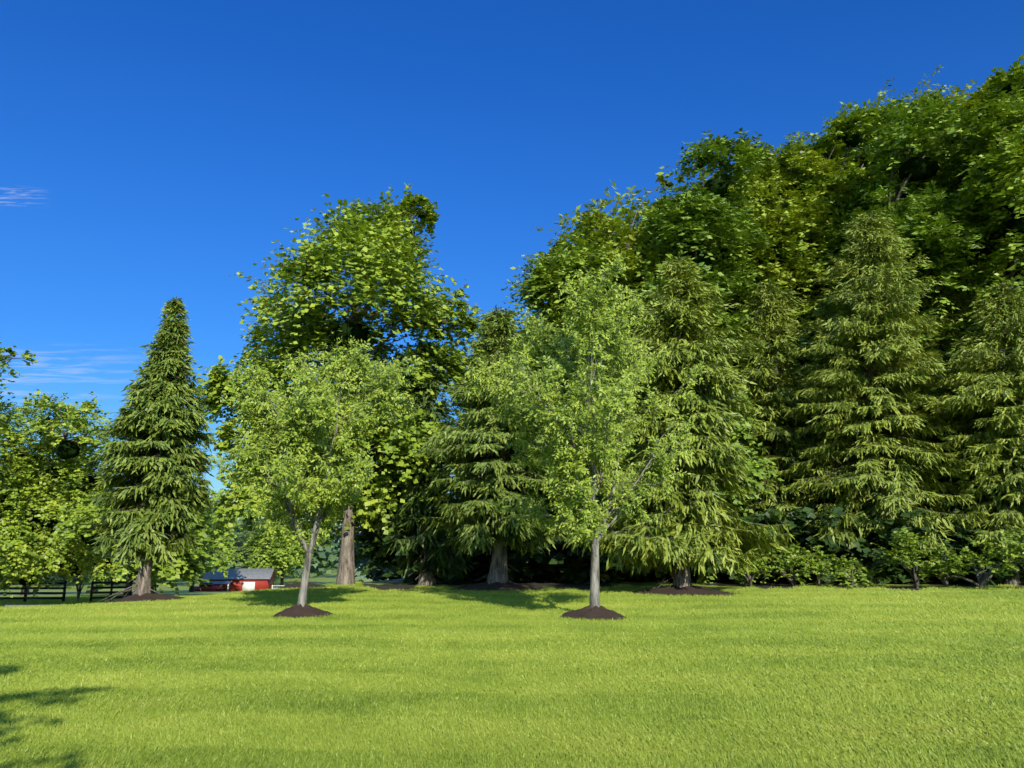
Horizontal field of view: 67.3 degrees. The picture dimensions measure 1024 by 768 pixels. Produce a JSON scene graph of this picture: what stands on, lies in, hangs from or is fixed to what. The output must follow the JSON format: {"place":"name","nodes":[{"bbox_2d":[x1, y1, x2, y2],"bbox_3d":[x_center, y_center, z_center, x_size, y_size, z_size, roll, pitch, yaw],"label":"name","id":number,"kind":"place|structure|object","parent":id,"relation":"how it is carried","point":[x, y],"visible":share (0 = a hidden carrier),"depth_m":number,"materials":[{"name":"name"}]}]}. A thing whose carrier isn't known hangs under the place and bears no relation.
{"place":"outdoors","nodes":[
{"label":"outdoors","id":0,"kind":"place"},
{"bbox_2d":[86,555,126,591],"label":"tree","id":1,"kind":"object","parent":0,"point":[95,573],"depth_m":91.90,"materials":[{"name":"green plant"}]},
{"bbox_2d":[4,605,281,608],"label":"gravel driveway","id":2,"kind":"structure","parent":0,"point":[46,605],"depth_m":36.28,"materials":[{"name":"grey gravel"}]},
{"bbox_2d":[213,584,231,590],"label":"barn porch shade","id":3,"kind":"object","parent":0,"point":[225,586],"visible":0.36,"depth_m":131.49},
{"bbox_2d":[209,577,273,590],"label":"barn walls","id":4,"kind":"structure","parent":0,"point":[263,584],"depth_m":132.27,"materials":[{"name":"red wood"}]},
{"bbox_2d":[203,568,276,583],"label":"barn roof","id":5,"kind":"structure","parent":4,"relation":"on","point":[255,573],"depth_m":133.48,"materials":[{"name":"grey metal"}]},
{"bbox_2d":[221,582,284,590],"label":"barn door","id":6,"kind":"structure","parent":4,"relation":"attached to","point":[247,586],"depth_m":131.97,"materials":[{"name":"white wood"}]},
{"bbox_2d":[230,521,279,570],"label":"tree","id":7,"kind":"object","parent":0,"point":[248,535],"depth_m":155.19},
{"bbox_2d":[0,562,1023,767],"bbox_3d":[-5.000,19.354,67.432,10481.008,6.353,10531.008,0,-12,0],"label":"ground","id":8,"kind":"structure","parent":0,"point":[324,578],"depth_m":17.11,"materials":[{"name":"green plant"}]},
{"bbox_2d":[0,341,37,561],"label":"tree","id":9,"kind":"object","parent":8,"relation":"on","point":[26,355],"depth_m":43.68,"materials":[{"name":"green plant"}]},
{"bbox_2d":[0,581,66,601],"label":"board fence","id":10,"kind":"object","parent":8,"relation":"on","point":[25,593],"visible":0.68,"depth_m":51.63,"materials":[{"name":"black paint"}]},
{"bbox_2d":[0,440,106,594],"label":"tree","id":11,"kind":"object","parent":8,"relation":"on","point":[54,493],"depth_m":82.48,"materials":[{"name":"green plant"}]},
{"bbox_2d":[0,419,110,586],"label":"tree","id":12,"kind":"object","parent":8,"relation":"on","point":[65,450],"visible":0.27,"depth_m":45.04,"materials":[{"name":"green plant"}]},
{"bbox_2d":[0,389,134,597],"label":"tree","id":13,"kind":"object","parent":8,"relation":"on","point":[24,553],"depth_m":43.95,"materials":[{"name":"green plant"}]},
{"bbox_2d":[66,564,99,600],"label":"tree","id":14,"kind":"object","parent":8,"relation":"on","point":[74,580],"depth_m":51.26,"materials":[{"name":"green plant"}]},
{"bbox_2d":[89,580,132,601],"bbox_3d":[-26.728,13.815,51.297,2.466,1.411,0.154,5,-13,-21],"label":"fence","id":15,"kind":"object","parent":8,"relation":"on","point":[111,588],"depth_m":51.19,"materials":[{"name":"black paint"}]},
{"bbox_2d":[52,495,242,595],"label":"tree","id":16,"kind":"object","parent":8,"relation":"on","point":[192,564],"depth_m":72.27,"materials":[{"name":"green plant"}]},
{"bbox_2d":[110,593,184,602],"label":"mulch","id":17,"kind":"object","parent":8,"relation":"on","point":[144,596],"visible":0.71,"depth_m":23.72,"materials":[{"name":"brown soil"}]},
{"bbox_2d":[86,296,220,602],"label":"spruce","id":18,"kind":"object","parent":8,"relation":"on","point":[185,427],"depth_m":24.46,"materials":[{"name":"green plant"}]},
{"bbox_2d":[134,491,235,592],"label":"tree","id":19,"kind":"object","parent":8,"relation":"on","point":[158,576],"depth_m":106.09,"materials":[{"name":"green plant"}]},
{"bbox_2d":[43,516,341,584],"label":"tree line leaves","id":20,"kind":"object","parent":8,"relation":"on","point":[323,555],"visible":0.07,"depth_m":178.75,"materials":[{"name":"green plant"}]},
{"bbox_2d":[195,582,222,590],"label":"wall","id":21,"kind":"structure","parent":8,"relation":"on","point":[210,588],"depth_m":123.91,"materials":[{"name":"red wood"}]},
{"bbox_2d":[181,490,245,591],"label":"tree","id":22,"kind":"object","parent":8,"relation":"on","point":[228,545],"depth_m":108.75,"materials":[{"name":"green plant"}]},
{"bbox_2d":[240,518,332,586],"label":"tree","id":23,"kind":"object","parent":8,"relation":"on","point":[287,557],"depth_m":141.40,"materials":[{"name":"green plant"}]},
{"bbox_2d":[273,604,331,617],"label":"mulch","id":24,"kind":"object","parent":8,"relation":"on","point":[297,610],"visible":0.97,"depth_m":17.71,"materials":[{"name":"brown soil"}]},
{"bbox_2d":[278,583,331,588],"bbox_3d":[-8.820,8.458,31.918,2.786,0.453,2.812,0,-12,0],"label":"mulch bed","id":25,"kind":"object","parent":8,"relation":"on","point":[294,585],"visible":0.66,"depth_m":31.42,"materials":[{"name":"brown soil"}]},
{"bbox_2d":[205,325,423,606],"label":"young tree","id":26,"kind":"object","parent":8,"relation":"on","point":[306,455],"depth_m":18.36,"materials":[{"name":"green plant"}]},
{"bbox_2d":[189,183,484,584],"bbox_3d":[-7.798,-0.773,35.752,14.615,19.685,14.490,0,-12,0],"label":"maple","id":27,"kind":"object","parent":8,"relation":"on","point":[361,238],"depth_m":34.21,"materials":[{"name":"green plant"}]},
{"bbox_2d":[225,214,445,521],"bbox_3d":[-7.734,-0.992,36.994,10.011,15.206,5.914,0,-12,0],"label":"maple foliage","id":28,"kind":"object","parent":27,"relation":"attached to","point":[355,330],"visible":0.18,"depth_m":34.58,"materials":[{"name":"green plant"}]},
{"bbox_2d":[375,340,478,585],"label":"spruce","id":29,"kind":"object","parent":8,"relation":"on","point":[432,548],"depth_m":33.64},
{"bbox_2d":[435,298,546,574],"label":"tree","id":30,"kind":"object","parent":8,"relation":"on","point":[457,412],"visible":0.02,"depth_m":60.83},
{"bbox_2d":[408,304,574,583],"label":"spruce","id":31,"kind":"object","parent":8,"relation":"on","point":[484,514],"depth_m":29.60,"materials":[{"name":"green plant"}]},
{"bbox_2d":[451,582,545,591],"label":"mulch","id":32,"kind":"object","parent":8,"relation":"on","point":[496,586],"visible":0.77,"depth_m":28.95,"materials":[{"name":"brown soil"}]},
{"bbox_2d":[461,248,706,608],"bbox_3d":[1.944,1.460,18.844,6.521,8.161,6.933,0,-12,0],"label":"young tree","id":33,"kind":"object","parent":8,"relation":"on","point":[605,397],"depth_m":18.22,"materials":[{"name":"green plant"}]},
{"bbox_2d":[558,605,625,619],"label":"mulch","id":34,"kind":"object","parent":8,"relation":"on","point":[595,612],"visible":0.93,"depth_m":17.39,"materials":[{"name":"brown soil"}]},
{"bbox_2d":[525,174,695,581],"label":"tree","id":35,"kind":"object","parent":8,"relation":"on","point":[635,262],"depth_m":43.26,"materials":[{"name":"green plant"}]},
{"bbox_2d":[533,166,744,575],"bbox_3d":[8.720,2.249,56.887,18.146,36.451,21.121,0,-12,0],"label":"tree","id":36,"kind":"object","parent":8,"relation":"on","point":[623,211],"visible":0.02,"depth_m":54.28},
{"bbox_2d":[558,255,799,588],"bbox_3d":[6.051,1.255,28.674,8.761,12.717,6.685,0,-12,0],"label":"spruce","id":37,"kind":"object","parent":8,"relation":"on","point":[649,552],"depth_m":27.15,"materials":[{"name":"green plant"}]},
{"bbox_2d":[632,585,740,596],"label":"mulch","id":38,"kind":"object","parent":8,"relation":"on","point":[685,590],"visible":0.83,"depth_m":26.36,"materials":[{"name":"brown soil"}]},
{"bbox_2d":[627,169,756,574],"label":"tree","id":39,"kind":"object","parent":8,"relation":"on","point":[699,178],"depth_m":60.71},
{"bbox_2d":[667,131,851,576],"bbox_3d":[16.119,-2.021,49.165,12.722,30.348,14.951,0,-12,0],"label":"tree","id":40,"kind":"object","parent":8,"relation":"on","point":[776,218],"depth_m":48.39,"materials":[{"name":"green plant"}]},
{"bbox_2d":[701,172,827,573],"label":"tree","id":41,"kind":"object","parent":8,"relation":"on","point":[705,175],"visible":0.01,"depth_m":59.30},
{"bbox_2d":[749,78,919,573],"bbox_3d":[21.627,-3.428,50.193,14.180,34.422,13.360,0,-12,0],"label":"tree","id":42,"kind":"object","parent":8,"relation":"on","point":[850,126],"depth_m":49.67,"materials":[{"name":"green plant"}]},
{"bbox_2d":[794,109,899,179],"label":"tree","id":43,"kind":"object","parent":8,"relation":"on","point":[863,153],"visible":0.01,"depth_m":59.36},
{"bbox_2d":[827,554,888,588],"bbox_3d":[13.985,7.765,31.777,2.193,1.493,3.795,-10,-16,39],"label":"shrub","id":44,"kind":"object","parent":8,"relation":"on","point":[848,567],"depth_m":31.26,"materials":[{"name":"green plant"}]},
{"bbox_2d":[776,210,994,583],"bbox_3d":[17.396,0.247,37.673,9.561,18.552,8.766,0,-12,0],"label":"spruce","id":45,"kind":"object","parent":8,"relation":"on","point":[892,353],"depth_m":36.06,"materials":[{"name":"green plant"}]},
{"bbox_2d":[787,89,997,583],"bbox_3d":[22.195,-2.636,43.783,12.290,29.652,17.057,-8,-14,32],"label":"tree","id":46,"kind":"object","parent":8,"relation":"on","point":[921,227],"depth_m":42.38,"materials":[{"name":"green plant"}]},
{"bbox_2d":[856,121,939,506],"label":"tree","id":47,"kind":"object","parent":46,"relation":"attached to","point":[920,168],"visible":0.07,"depth_m":43.68,"materials":[{"name":"green plant"}]},
{"bbox_2d":[865,64,1015,575],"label":"tree","id":48,"kind":"object","parent":8,"relation":"on","point":[979,96],"depth_m":51.30,"materials":[{"name":"green plant"}]},
{"bbox_2d":[912,105,983,337],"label":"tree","id":49,"kind":"object","parent":48,"relation":"attached to","point":[956,193],"visible":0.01,"depth_m":50.56,"materials":[{"name":"green plant"}]},
{"bbox_2d":[917,534,1023,589],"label":"shrub","id":50,"kind":"object","parent":8,"relation":"on","point":[991,552],"depth_m":30.06,"materials":[{"name":"green plant"}]},
{"bbox_2d":[944,67,1011,108],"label":"tree","id":51,"kind":"object","parent":8,"relation":"on","point":[998,69],"depth_m":61.51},
{"bbox_2d":[933,54,1023,583],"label":"tree","id":52,"kind":"object","parent":8,"relation":"on","point":[989,185],"depth_m":40.35,"materials":[{"name":"green plant"}]},
{"bbox_2d":[971,85,1023,560],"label":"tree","id":53,"kind":"object","parent":52,"relation":"attached to","point":[1012,224],"visible":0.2,"depth_m":40.84,"materials":[{"name":"green plant"}]},
{"bbox_2d":[995,523,1023,568],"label":"shrub","id":54,"kind":"object","parent":8,"relation":"on","point":[1018,553],"depth_m":30.12,"materials":[{"name":"green plant"}]},
{"bbox_2d":[0,0,1023,541],"label":"sky","id":55,"kind":"structure","parent":0,"point":[153,152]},
{"bbox_2d":[363,574,1023,591],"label":"forest floor","id":56,"kind":"structure","parent":0,"point":[606,583],"depth_m":34.79,"materials":[{"name":"brown soil"}]},
{"bbox_2d":[458,230,638,577],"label":"tree","id":57,"kind":"object","parent":56,"relation":"on","point":[540,284],"depth_m":44.58,"materials":[{"name":"green plant"}]},
{"bbox_2d":[548,295,603,457],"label":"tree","id":58,"kind":"object","parent":57,"relation":"attached to","point":[561,315],"visible":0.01,"depth_m":45.99,"materials":[{"name":"green plant"}]},
{"bbox_2d":[586,182,673,576],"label":"tree","id":59,"kind":"object","parent":56,"relation":"on","point":[669,184],"visible":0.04,"depth_m":44.06,"materials":[{"name":"green plant"}]},
{"bbox_2d":[459,494,801,577],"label":"wood trunks","id":60,"kind":"object","parent":56,"relation":"on","point":[649,574],"depth_m":43.35,"materials":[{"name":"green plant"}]},
{"bbox_2d":[324,489,1023,585],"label":"bushes","id":61,"kind":"object","parent":56,"relation":"on","point":[372,562],"visible":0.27,"depth_m":34.97,"materials":[{"name":"green plant"}]},
{"bbox_2d":[625,127,797,582],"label":"tree","id":62,"kind":"object","parent":56,"relation":"on","point":[684,213],"depth_m":41.27,"materials":[{"name":"green plant"}]},
{"bbox_2d":[661,163,741,573],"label":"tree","id":63,"kind":"object","parent":62,"relation":"attached to","point":[716,186],"visible":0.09,"depth_m":42.74,"materials":[{"name":"green plant"}]},
{"bbox_2d":[720,561,771,586],"bbox_3d":[9.903,7.919,32.541,2.103,1.289,2.195,9,-15,-36],"label":"shrub","id":64,"kind":"object","parent":56,"relation":"on","point":[766,568],"depth_m":32.32,"materials":[{"name":"green plant"}]},
{"bbox_2d":[736,174,809,415],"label":"tree","id":65,"kind":"object","parent":56,"relation":"on","point":[795,186],"visible":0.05,"depth_m":51.47,"materials":[{"name":"green plant"}]},
{"bbox_2d":[721,280,850,580],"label":"spruce","id":66,"kind":"object","parent":56,"relation":"on","point":[773,409],"depth_m":39.78,"materials":[{"name":"green plant"}]},
{"bbox_2d":[750,543,832,585],"bbox_3d":[11.758,7.771,33.070,3.987,1.839,3.087,0,-12,0],"label":"shrub","id":67,"kind":"object","parent":56,"relation":"on","point":[787,558],"depth_m":32.63,"materials":[{"name":"green plant"}]},
{"bbox_2d":[796,542,841,584],"bbox_3d":[13.792,7.975,34.280,2.214,1.942,2.031,0,-12,0],"label":"shrub","id":68,"kind":"object","parent":56,"relation":"on","point":[820,557],"depth_m":33.99,"materials":[{"name":"green plant"}]},
{"bbox_2d":[788,133,874,358],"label":"tree","id":69,"kind":"object","parent":56,"relation":"on","point":[856,140],"visible":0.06,"depth_m":50.85,"materials":[{"name":"green plant"}]},
{"bbox_2d":[870,527,960,588],"bbox_3d":[16.254,7.087,31.326,3.079,2.434,3.494,0,-12,0],"label":"shrub","id":70,"kind":"object","parent":56,"relation":"on","point":[900,537],"depth_m":30.99,"materials":[{"name":"green plant"}]},
{"bbox_2d":[916,559,964,586],"bbox_3d":[17.361,7.676,31.172,2.043,1.204,1.934,0,-12,0],"label":"shrub","id":71,"kind":"object","parent":56,"relation":"on","point":[941,569],"depth_m":30.97,"materials":[{"name":"green plant"}]},
{"bbox_2d":[897,267,993,513],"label":"spruce","id":72,"kind":"object","parent":56,"relation":"on","point":[953,316],"depth_m":42.94,"materials":[{"name":"green plant"}]},
{"bbox_2d":[900,279,1023,584],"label":"spruce","id":73,"kind":"object","parent":56,"relation":"on","point":[990,395],"depth_m":34.85,"materials":[{"name":"green plant"}]}
]}

